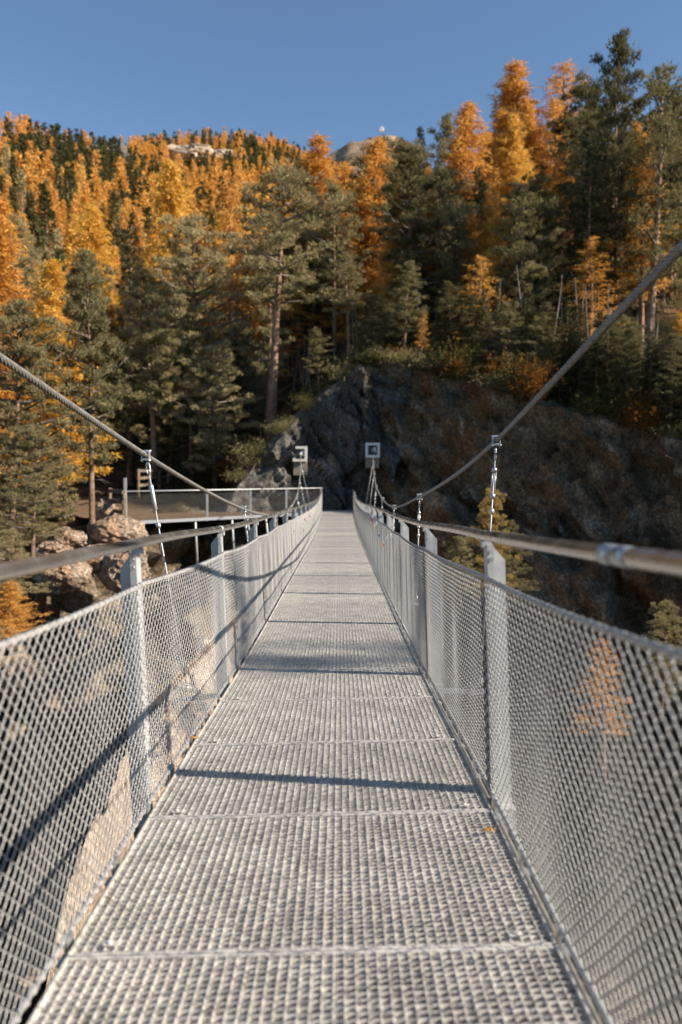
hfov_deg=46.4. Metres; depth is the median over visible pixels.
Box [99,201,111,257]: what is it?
larch tree
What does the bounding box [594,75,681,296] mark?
pine tree
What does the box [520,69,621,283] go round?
pine tree
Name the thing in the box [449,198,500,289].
pine tree
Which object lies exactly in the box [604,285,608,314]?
dead tree
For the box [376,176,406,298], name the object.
larch tree
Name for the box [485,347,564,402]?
green shrub
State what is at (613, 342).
pine tree
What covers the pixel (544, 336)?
pine tree
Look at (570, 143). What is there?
pine tree
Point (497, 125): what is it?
larch tree
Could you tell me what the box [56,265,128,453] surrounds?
pine tree
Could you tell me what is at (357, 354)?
green shrub
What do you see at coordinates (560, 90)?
larch tree
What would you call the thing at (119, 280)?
larch tree
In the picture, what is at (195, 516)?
landing walkway
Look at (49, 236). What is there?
larch tree
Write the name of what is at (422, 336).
larch tree
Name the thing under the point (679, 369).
pine tree
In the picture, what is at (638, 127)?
larch tree
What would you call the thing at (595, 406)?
green shrub
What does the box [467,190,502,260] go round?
larch tree
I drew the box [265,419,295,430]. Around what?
green shrub
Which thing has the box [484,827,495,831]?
dry leaf
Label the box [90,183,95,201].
spruce tree
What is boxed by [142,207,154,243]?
spruce tree
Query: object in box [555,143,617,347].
spruce tree
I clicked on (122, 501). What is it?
wooden fence
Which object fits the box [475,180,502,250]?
pine tree
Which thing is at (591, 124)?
pine tree
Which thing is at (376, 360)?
green shrub
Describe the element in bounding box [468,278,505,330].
pine tree
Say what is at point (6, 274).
larch tree
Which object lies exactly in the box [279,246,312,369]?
pine tree
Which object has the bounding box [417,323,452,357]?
pine tree
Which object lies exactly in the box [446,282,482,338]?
pine tree
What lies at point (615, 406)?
green shrub
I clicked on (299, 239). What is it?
pine tree
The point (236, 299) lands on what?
larch tree
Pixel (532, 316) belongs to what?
pine tree
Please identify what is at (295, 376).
dead tree
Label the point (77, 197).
larch tree
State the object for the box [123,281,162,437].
larch tree
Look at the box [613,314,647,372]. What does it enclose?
pine tree
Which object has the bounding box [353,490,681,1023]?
bridge railing
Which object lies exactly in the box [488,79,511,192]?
larch tree
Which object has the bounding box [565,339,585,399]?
spruce tree
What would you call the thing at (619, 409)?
green shrub
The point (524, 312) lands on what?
spruce tree
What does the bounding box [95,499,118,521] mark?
boulder
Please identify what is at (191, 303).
larch tree
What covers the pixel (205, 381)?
pine tree
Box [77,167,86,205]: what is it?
larch tree
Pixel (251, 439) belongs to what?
autumn shrub
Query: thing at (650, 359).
spruce tree
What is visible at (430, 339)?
pine tree
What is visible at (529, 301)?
spruce tree
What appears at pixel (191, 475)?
spruce tree
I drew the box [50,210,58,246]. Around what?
spruce tree
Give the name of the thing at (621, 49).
pine tree
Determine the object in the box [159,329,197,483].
spruce tree
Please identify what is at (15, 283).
pine tree
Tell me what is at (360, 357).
green shrub
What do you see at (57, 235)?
pine tree
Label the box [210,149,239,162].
rock outcrop
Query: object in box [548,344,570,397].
spruce tree
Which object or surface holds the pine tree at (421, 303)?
on the forest ground
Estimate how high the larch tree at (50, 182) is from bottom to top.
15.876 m
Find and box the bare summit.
[328,135,399,176]
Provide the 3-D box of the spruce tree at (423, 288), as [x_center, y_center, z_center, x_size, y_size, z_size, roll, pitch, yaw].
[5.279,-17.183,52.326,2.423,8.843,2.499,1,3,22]
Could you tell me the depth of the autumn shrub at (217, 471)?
39.68 m
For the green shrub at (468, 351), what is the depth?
35.02 m
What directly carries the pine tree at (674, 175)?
on the forest ground
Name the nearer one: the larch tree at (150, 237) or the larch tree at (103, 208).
the larch tree at (150, 237)
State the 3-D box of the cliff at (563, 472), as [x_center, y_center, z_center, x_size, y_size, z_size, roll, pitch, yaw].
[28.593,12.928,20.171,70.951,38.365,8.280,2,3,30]
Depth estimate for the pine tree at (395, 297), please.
39.64 m
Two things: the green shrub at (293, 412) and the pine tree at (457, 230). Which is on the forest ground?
the pine tree at (457, 230)
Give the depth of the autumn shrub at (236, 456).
38.95 m
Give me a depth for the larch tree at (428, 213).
43.91 m
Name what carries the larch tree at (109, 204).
on the mountain
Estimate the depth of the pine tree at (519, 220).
39.16 m
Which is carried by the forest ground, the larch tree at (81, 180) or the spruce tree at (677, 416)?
the spruce tree at (677, 416)
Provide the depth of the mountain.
403.93 m
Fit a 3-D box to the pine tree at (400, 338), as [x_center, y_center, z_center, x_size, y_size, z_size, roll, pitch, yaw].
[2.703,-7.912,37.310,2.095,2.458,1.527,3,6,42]
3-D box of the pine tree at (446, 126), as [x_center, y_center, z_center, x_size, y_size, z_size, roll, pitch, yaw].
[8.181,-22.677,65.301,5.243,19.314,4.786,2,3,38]
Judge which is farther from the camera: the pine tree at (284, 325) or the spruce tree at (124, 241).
the spruce tree at (124, 241)
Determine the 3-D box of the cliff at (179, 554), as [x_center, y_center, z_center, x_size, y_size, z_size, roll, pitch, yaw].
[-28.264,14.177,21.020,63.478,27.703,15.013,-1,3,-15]
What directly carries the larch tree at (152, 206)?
on the mountain
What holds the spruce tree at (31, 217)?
on the mountain
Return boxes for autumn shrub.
[174,468,229,496]
[174,472,221,491]
[197,478,229,495]
[201,459,236,483]
[207,481,234,495]
[209,451,248,486]
[219,439,258,483]
[227,432,264,455]
[382,339,424,359]
[423,352,465,376]
[437,336,462,353]
[440,350,480,378]
[441,336,467,355]
[451,341,488,374]
[474,351,529,391]
[475,366,495,388]
[506,356,566,400]
[510,353,553,389]
[613,389,672,434]
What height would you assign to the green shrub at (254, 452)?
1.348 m
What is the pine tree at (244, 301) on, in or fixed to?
on the forest ground
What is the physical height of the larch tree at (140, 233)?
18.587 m
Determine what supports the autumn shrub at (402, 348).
on the rock knob
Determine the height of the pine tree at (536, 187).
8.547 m
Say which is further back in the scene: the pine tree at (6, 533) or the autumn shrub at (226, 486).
the autumn shrub at (226, 486)
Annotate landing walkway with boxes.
[123,478,352,581]
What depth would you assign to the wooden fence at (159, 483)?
38.53 m
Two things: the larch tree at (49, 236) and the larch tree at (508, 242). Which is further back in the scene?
the larch tree at (49, 236)
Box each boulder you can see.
[33,561,93,593]
[35,540,73,556]
[46,526,93,549]
[62,544,104,573]
[87,515,148,543]
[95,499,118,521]
[96,550,151,593]
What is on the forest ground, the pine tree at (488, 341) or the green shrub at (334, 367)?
the pine tree at (488, 341)
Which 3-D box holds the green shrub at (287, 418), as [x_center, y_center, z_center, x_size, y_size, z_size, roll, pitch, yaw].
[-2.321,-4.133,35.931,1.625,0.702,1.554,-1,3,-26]
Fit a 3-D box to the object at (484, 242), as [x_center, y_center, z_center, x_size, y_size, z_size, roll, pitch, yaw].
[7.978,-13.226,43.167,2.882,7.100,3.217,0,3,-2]
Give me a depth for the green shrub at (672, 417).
30.34 m
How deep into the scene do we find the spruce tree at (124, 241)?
146.78 m
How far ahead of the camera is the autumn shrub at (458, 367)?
33.97 m
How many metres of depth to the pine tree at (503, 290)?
39.47 m
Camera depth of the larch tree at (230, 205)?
50.64 m
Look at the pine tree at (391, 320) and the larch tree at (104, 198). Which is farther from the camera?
the larch tree at (104, 198)
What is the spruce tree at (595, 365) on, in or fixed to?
on the forest ground
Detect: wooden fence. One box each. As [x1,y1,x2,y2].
[108,488,125,515]
[137,469,174,497]
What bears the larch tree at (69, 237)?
on the mountain
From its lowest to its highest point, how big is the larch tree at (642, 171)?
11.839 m
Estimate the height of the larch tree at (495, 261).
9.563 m
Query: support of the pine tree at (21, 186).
on the mountain
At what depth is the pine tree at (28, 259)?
42.62 m
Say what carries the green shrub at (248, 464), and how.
on the rock knob
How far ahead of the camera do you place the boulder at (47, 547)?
23.20 m
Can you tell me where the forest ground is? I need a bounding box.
[0,264,681,553]
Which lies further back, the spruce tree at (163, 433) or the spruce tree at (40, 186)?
the spruce tree at (40, 186)
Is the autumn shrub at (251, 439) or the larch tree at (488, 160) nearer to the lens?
the autumn shrub at (251, 439)
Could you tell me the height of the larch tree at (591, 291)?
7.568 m
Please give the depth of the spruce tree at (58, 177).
247.91 m
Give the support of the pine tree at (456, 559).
on the cliff at (563, 472)
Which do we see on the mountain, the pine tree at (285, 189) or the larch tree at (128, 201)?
the larch tree at (128, 201)
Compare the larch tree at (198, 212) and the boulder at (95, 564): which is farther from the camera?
the larch tree at (198, 212)
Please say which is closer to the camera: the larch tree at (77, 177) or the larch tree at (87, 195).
the larch tree at (87, 195)
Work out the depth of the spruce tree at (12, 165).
233.71 m
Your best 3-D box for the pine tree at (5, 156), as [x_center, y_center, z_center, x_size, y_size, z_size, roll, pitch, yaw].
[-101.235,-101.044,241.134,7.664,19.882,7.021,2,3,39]
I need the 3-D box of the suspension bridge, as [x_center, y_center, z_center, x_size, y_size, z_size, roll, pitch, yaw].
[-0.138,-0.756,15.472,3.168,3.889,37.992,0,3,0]
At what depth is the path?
35.87 m
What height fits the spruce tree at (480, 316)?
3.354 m
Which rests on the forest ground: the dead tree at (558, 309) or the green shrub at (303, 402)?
the dead tree at (558, 309)
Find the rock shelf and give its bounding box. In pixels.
[132,633,232,838]
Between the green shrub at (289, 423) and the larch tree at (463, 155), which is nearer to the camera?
the green shrub at (289, 423)
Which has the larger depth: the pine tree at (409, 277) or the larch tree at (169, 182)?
the larch tree at (169, 182)
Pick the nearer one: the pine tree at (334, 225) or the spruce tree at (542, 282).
the spruce tree at (542, 282)
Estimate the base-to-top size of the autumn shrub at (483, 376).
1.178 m
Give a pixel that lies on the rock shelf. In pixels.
(162, 788)
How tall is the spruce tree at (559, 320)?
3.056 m
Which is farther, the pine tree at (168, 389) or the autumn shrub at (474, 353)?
the pine tree at (168, 389)
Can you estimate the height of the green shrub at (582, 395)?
1.584 m
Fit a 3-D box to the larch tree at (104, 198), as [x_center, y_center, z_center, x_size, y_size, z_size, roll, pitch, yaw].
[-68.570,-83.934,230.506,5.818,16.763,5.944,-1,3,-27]
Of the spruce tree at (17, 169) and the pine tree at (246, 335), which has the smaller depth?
the pine tree at (246, 335)
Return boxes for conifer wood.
[0,116,356,233]
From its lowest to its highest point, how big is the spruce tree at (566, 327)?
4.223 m
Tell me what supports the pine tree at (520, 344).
on the forest ground
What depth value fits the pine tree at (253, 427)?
47.00 m
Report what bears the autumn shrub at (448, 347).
on the forest ground
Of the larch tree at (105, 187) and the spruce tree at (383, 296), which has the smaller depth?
the spruce tree at (383, 296)
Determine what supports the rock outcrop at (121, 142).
on the mountain
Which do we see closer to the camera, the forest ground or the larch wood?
the forest ground
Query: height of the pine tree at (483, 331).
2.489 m
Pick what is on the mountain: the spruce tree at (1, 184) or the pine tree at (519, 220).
the spruce tree at (1, 184)
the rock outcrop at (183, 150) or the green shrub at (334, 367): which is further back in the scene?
the rock outcrop at (183, 150)
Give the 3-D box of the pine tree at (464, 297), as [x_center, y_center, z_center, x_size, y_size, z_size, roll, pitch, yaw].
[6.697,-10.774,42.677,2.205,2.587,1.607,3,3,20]
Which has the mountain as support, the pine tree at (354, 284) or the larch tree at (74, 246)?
the larch tree at (74, 246)
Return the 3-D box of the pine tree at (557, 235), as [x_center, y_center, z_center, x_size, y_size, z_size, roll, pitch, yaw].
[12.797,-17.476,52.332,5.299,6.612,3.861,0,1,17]
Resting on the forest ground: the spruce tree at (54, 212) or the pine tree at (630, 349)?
the pine tree at (630, 349)
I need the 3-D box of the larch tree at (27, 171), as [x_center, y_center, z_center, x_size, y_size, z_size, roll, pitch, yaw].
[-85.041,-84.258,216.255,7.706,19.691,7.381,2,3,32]
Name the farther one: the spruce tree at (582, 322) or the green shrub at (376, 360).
the green shrub at (376, 360)
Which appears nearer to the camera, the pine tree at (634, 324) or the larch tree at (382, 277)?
the pine tree at (634, 324)
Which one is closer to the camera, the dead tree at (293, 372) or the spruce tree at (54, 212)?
the dead tree at (293, 372)
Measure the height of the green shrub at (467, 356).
2.266 m
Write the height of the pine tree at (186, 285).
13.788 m
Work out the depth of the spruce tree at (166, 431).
43.06 m
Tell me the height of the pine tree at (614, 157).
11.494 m
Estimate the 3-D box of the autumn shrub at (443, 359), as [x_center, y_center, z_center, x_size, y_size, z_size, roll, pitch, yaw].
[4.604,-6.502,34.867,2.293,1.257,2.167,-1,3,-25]
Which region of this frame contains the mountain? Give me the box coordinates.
[0,141,275,373]
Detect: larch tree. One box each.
[0,192,75,504]
[0,259,121,506]
[0,580,53,655]
[1,174,11,217]
[5,249,29,351]
[12,213,30,280]
[12,260,41,438]
[15,167,22,203]
[17,165,33,209]
[19,151,36,204]
[31,175,43,233]
[33,170,43,195]
[37,259,85,460]
[44,220,54,258]
[46,163,64,214]
[46,176,55,207]
[48,185,56,222]
[50,188,64,245]
[58,199,159,456]
[59,200,67,238]
[63,192,82,248]
[63,198,79,260]
[63,213,81,270]
[68,238,81,268]
[73,173,81,204]
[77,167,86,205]
[80,178,91,213]
[87,257,127,449]
[90,177,102,222]
[98,195,108,221]
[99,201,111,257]
[102,182,107,206]
[105,192,119,245]
[109,244,144,426]
[114,157,227,429]
[119,205,127,227]
[121,207,134,260]
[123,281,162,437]
[125,197,131,217]
[130,205,146,264]
[132,222,146,266]
[140,246,159,289]
[144,227,156,243]
[147,202,156,221]
[182,178,293,378]
[182,260,213,378]
[194,211,203,255]
[221,231,253,326]
[221,241,256,365]
[249,261,274,381]
[264,162,294,350]
[268,131,362,362]
[276,153,343,338]
[303,135,405,354]
[328,159,360,313]
[364,176,387,310]
[372,187,411,317]
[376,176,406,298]
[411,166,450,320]
[414,313,431,362]
[435,99,504,282]
[446,255,510,341]
[453,201,484,285]
[463,487,520,598]
[466,131,506,205]
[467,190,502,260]
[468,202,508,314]
[472,189,515,318]
[476,108,534,191]
[480,57,554,202]
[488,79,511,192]
[488,111,546,261]
[499,208,525,291]
[508,101,555,206]
[519,59,592,170]
[521,98,587,194]
[543,144,577,286]
[556,235,631,371]
[561,638,632,783]
[583,172,622,314]
[599,130,680,355]
[623,120,668,308]
[672,293,681,336]
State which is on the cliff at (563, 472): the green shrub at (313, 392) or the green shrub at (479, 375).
the green shrub at (479, 375)
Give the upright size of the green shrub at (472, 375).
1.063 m
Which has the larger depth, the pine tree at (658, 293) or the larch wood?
the larch wood
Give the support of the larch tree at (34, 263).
on the forest ground
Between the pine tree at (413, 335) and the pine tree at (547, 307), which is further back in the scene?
the pine tree at (413, 335)
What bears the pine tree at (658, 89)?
on the forest ground
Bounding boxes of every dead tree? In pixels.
[292,347,298,399]
[292,352,295,393]
[302,332,309,394]
[332,315,337,364]
[352,294,354,357]
[353,294,358,351]
[414,264,420,349]
[516,265,524,324]
[551,275,564,365]
[573,280,578,335]
[584,292,594,371]
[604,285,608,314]
[651,296,660,345]
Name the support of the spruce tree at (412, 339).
on the forest ground
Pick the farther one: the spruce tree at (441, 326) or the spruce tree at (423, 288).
the spruce tree at (423, 288)
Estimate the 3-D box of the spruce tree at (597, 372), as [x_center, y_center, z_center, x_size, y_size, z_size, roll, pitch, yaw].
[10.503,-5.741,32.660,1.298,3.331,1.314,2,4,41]
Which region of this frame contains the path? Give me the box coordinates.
[60,496,181,520]
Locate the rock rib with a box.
[46,749,133,987]
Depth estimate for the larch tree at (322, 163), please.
54.38 m
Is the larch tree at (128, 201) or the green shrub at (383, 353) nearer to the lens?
the green shrub at (383, 353)
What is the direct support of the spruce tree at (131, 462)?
on the forest ground
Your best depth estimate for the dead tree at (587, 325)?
35.70 m
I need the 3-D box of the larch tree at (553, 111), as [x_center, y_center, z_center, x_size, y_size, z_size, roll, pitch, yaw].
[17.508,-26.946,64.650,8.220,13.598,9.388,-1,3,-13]
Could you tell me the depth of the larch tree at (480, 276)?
38.12 m
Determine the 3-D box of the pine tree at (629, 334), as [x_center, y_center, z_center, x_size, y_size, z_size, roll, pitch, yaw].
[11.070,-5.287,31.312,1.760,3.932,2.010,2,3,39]
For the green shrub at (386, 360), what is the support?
on the rock knob
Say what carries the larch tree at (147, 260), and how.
on the forest ground
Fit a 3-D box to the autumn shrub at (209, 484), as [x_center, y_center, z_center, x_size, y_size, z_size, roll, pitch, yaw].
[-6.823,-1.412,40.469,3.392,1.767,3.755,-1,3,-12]
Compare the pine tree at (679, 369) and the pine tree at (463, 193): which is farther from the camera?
the pine tree at (463, 193)
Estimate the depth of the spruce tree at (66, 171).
253.91 m
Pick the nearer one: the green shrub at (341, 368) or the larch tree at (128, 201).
the green shrub at (341, 368)
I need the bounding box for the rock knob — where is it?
[183,364,414,669]
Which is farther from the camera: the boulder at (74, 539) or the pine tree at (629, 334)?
the pine tree at (629, 334)
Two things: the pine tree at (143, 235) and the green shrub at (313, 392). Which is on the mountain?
the pine tree at (143, 235)
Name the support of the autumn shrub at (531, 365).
on the cliff at (563, 472)
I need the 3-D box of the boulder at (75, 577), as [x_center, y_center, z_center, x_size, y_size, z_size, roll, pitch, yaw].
[-7.844,1.761,22.592,1.700,1.093,1.394,0,3,0]
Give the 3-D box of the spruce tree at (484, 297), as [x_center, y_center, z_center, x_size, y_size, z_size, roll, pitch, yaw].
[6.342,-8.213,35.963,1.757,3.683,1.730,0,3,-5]
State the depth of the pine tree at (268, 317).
41.81 m
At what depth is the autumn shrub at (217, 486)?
41.30 m
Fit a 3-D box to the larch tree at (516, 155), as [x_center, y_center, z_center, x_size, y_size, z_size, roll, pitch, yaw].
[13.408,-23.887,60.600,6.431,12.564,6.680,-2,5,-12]
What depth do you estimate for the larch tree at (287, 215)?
71.97 m
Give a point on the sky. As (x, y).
(345, 71)
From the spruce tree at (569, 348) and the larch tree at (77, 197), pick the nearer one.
the spruce tree at (569, 348)
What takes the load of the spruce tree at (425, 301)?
on the forest ground
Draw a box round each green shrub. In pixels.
[212,436,277,463]
[220,444,262,468]
[221,466,249,482]
[231,454,265,468]
[259,419,297,435]
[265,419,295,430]
[271,413,303,425]
[280,404,300,416]
[285,391,320,411]
[287,381,322,406]
[302,372,342,394]
[312,355,356,380]
[322,360,359,380]
[330,358,353,375]
[337,341,375,368]
[345,346,382,365]
[358,344,387,366]
[366,347,406,362]
[370,352,405,365]
[379,344,434,367]
[390,348,451,372]
[408,341,448,370]
[422,335,500,383]
[424,359,479,381]
[442,336,490,373]
[460,367,498,381]
[469,363,534,389]
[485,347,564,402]
[559,380,618,413]
[559,392,615,414]
[575,370,666,426]
[579,376,647,413]
[597,396,653,418]
[641,415,681,441]
[653,397,681,429]
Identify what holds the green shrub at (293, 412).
on the rock knob
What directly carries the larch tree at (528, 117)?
on the forest ground
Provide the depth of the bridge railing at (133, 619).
2.97 m
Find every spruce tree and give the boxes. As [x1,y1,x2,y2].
[0,175,6,198]
[5,185,20,235]
[8,156,16,192]
[13,165,21,201]
[21,189,38,253]
[31,224,50,269]
[33,181,49,226]
[35,189,56,262]
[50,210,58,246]
[52,164,65,217]
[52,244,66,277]
[61,165,70,218]
[62,168,82,231]
[62,199,79,259]
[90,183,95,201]
[94,211,164,485]
[105,191,120,244]
[107,224,128,316]
[120,226,134,286]
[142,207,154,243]
[144,337,193,485]
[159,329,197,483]
[165,344,217,497]
[166,343,210,479]
[206,211,217,241]
[206,339,253,479]
[288,212,340,371]
[368,294,389,350]
[388,302,408,348]
[406,307,419,364]
[413,300,432,349]
[414,126,435,257]
[414,185,434,305]
[432,274,448,331]
[438,303,449,352]
[452,166,488,295]
[465,290,495,363]
[476,297,489,349]
[480,299,509,376]
[508,298,532,369]
[509,187,558,330]
[512,288,542,351]
[544,300,581,392]
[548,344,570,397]
[553,326,584,400]
[554,315,564,362]
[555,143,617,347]
[557,305,586,392]
[558,307,595,397]
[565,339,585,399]
[576,310,616,400]
[580,122,646,311]
[581,338,605,409]
[582,344,594,400]
[583,338,609,404]
[625,330,675,432]
[634,343,653,420]
[652,393,666,436]
[657,344,680,418]
[665,380,681,430]
[672,384,681,430]
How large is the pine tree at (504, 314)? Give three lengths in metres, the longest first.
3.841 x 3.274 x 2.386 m
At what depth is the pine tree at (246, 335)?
48.77 m
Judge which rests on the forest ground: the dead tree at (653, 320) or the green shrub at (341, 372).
the dead tree at (653, 320)
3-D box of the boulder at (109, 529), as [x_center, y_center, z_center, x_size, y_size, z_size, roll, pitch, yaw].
[-6.891,0.638,24.553,2.046,1.053,1.511,0,3,0]
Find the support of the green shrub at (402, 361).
on the rock knob
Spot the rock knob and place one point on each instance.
(330, 437)
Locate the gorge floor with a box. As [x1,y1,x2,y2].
[549,881,681,1023]
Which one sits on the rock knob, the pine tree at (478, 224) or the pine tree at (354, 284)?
the pine tree at (354, 284)
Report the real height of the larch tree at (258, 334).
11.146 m
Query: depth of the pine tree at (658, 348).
30.91 m
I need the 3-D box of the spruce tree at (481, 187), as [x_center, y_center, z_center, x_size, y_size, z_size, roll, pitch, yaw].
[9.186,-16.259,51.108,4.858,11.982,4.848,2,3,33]
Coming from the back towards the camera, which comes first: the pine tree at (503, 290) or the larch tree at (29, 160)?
the larch tree at (29, 160)
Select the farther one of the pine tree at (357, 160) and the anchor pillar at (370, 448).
the pine tree at (357, 160)
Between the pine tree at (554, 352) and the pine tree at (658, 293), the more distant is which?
the pine tree at (658, 293)
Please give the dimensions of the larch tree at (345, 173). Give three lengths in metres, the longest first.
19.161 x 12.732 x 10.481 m
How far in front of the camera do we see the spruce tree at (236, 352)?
44.19 m
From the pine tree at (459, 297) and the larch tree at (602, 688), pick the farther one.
the pine tree at (459, 297)
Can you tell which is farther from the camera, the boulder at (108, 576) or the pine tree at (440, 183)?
the pine tree at (440, 183)
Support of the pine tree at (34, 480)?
on the forest ground
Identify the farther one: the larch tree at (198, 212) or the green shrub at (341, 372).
the larch tree at (198, 212)
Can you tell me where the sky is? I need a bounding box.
[0,0,681,176]
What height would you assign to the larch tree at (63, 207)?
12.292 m
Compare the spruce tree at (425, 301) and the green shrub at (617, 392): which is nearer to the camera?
the green shrub at (617, 392)
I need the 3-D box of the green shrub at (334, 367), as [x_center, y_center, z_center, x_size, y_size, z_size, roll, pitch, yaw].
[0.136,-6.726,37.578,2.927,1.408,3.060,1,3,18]
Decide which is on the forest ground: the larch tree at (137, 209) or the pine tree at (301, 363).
the pine tree at (301, 363)
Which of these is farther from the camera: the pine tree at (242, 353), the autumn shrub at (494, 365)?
the pine tree at (242, 353)
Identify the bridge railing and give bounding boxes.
[0,490,321,1023]
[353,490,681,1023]
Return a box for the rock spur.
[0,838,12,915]
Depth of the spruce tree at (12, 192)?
172.76 m
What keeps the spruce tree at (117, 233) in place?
on the mountain
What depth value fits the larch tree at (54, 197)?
201.88 m
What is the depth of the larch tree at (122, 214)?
208.52 m
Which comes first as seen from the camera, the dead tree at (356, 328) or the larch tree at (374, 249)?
the dead tree at (356, 328)
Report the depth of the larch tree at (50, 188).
220.08 m
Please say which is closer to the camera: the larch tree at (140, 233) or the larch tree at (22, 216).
the larch tree at (22, 216)
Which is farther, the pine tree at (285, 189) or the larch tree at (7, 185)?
the larch tree at (7, 185)
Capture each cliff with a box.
[0,505,251,1023]
[335,361,681,920]
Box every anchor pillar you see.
[293,446,307,474]
[365,443,379,467]
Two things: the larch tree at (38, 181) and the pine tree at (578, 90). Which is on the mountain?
the larch tree at (38, 181)
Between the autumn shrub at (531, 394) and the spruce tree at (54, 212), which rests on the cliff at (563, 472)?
the autumn shrub at (531, 394)
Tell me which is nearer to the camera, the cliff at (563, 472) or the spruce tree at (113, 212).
the cliff at (563, 472)
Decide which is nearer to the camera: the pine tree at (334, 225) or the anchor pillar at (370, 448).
the anchor pillar at (370, 448)
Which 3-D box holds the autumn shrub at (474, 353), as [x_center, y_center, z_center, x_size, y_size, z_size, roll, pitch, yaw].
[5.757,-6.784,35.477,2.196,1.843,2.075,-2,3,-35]
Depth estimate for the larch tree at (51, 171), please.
249.75 m
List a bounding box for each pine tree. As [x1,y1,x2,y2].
[0,145,12,184]
[0,212,56,423]
[0,296,114,580]
[0,424,86,556]
[0,528,60,617]
[1,271,43,369]
[14,169,32,226]
[37,246,138,544]
[50,228,63,265]
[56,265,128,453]
[103,264,189,474]
[115,324,187,480]
[117,199,123,225]
[117,212,273,460]
[118,328,211,487]
[132,227,146,269]
[154,247,228,369]
[158,344,265,494]
[160,371,259,476]
[202,346,266,447]
[202,357,265,440]
[218,157,351,442]
[218,319,284,423]
[228,262,259,336]
[249,243,294,441]
[256,161,324,382]
[256,268,307,380]
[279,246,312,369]
[281,203,339,366]
[293,174,373,352]
[302,327,333,393]
[316,251,372,359]
[339,144,411,241]
[342,293,399,351]
[352,134,432,219]
[354,138,457,291]
[367,152,479,300]
[369,161,422,271]
[375,260,430,361]
[377,319,398,353]
[384,318,416,351]
[388,178,422,249]
[388,288,419,336]
[389,166,492,324]
[403,322,420,350]
[409,281,431,313]
[414,199,476,273]
[414,325,442,353]
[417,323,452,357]
[427,111,459,208]
[429,280,476,356]
[431,177,475,283]
[437,536,483,610]
[442,203,481,298]
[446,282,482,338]
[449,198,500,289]
[452,287,475,326]
[455,295,492,349]
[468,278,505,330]
[470,300,533,370]
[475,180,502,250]
[476,316,495,347]
[476,338,494,367]
[483,179,568,335]
[490,273,530,337]
[497,520,541,620]
[500,174,571,314]
[502,186,585,305]
[503,203,573,276]
[507,340,527,362]
[508,315,565,375]
[516,312,552,362]
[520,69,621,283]
[527,302,561,363]
[527,316,559,366]
[538,338,560,377]
[547,106,663,316]
[553,26,657,313]
[553,107,599,253]
[568,143,667,314]
[580,327,646,393]
[582,314,634,397]
[582,974,676,1023]
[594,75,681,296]
[596,59,681,359]
[603,328,645,422]
[611,348,640,387]
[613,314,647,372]
[619,321,647,388]
[635,598,681,716]
[639,345,677,400]
[644,107,681,294]
[644,133,681,312]
[644,333,681,433]
[662,335,681,426]
[664,133,681,244]
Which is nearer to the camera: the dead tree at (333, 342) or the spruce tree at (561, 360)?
the spruce tree at (561, 360)
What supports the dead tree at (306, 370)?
on the forest ground
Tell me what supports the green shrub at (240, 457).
on the rock knob
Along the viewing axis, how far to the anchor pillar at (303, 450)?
34.55 m
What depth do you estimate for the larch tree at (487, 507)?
16.99 m
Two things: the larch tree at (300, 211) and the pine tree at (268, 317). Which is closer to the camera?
the pine tree at (268, 317)
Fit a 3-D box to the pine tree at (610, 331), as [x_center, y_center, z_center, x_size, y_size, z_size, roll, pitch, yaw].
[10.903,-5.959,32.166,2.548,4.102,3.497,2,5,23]
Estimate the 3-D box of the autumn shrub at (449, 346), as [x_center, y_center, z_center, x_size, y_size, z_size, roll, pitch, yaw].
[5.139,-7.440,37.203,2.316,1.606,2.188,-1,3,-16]
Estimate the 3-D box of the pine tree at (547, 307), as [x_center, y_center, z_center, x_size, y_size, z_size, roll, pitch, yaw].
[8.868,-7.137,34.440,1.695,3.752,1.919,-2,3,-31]
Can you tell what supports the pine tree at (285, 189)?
on the forest ground
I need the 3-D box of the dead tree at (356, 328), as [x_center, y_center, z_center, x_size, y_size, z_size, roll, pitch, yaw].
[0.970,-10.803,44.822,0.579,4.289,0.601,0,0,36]
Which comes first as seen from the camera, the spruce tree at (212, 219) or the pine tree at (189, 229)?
the pine tree at (189, 229)
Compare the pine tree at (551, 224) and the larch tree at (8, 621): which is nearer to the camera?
the larch tree at (8, 621)
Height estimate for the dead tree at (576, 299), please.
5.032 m
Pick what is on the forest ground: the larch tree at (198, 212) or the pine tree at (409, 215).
the pine tree at (409, 215)
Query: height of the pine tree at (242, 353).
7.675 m
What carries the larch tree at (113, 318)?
on the forest ground
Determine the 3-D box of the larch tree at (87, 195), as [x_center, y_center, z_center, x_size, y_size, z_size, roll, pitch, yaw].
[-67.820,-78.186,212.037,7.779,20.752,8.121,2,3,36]
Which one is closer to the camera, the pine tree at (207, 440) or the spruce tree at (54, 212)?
the pine tree at (207, 440)
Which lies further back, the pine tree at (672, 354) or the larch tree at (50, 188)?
the larch tree at (50, 188)
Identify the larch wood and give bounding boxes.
[0,110,358,228]
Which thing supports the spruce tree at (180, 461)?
on the forest ground
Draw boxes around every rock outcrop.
[118,139,128,163]
[164,143,215,162]
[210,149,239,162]
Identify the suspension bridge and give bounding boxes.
[0,239,681,1023]
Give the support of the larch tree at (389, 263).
on the forest ground
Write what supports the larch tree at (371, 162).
on the forest ground
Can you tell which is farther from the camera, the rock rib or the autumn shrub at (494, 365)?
the autumn shrub at (494, 365)
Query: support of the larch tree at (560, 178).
on the forest ground
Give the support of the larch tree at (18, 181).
on the mountain
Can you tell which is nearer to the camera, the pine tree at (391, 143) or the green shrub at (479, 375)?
the green shrub at (479, 375)

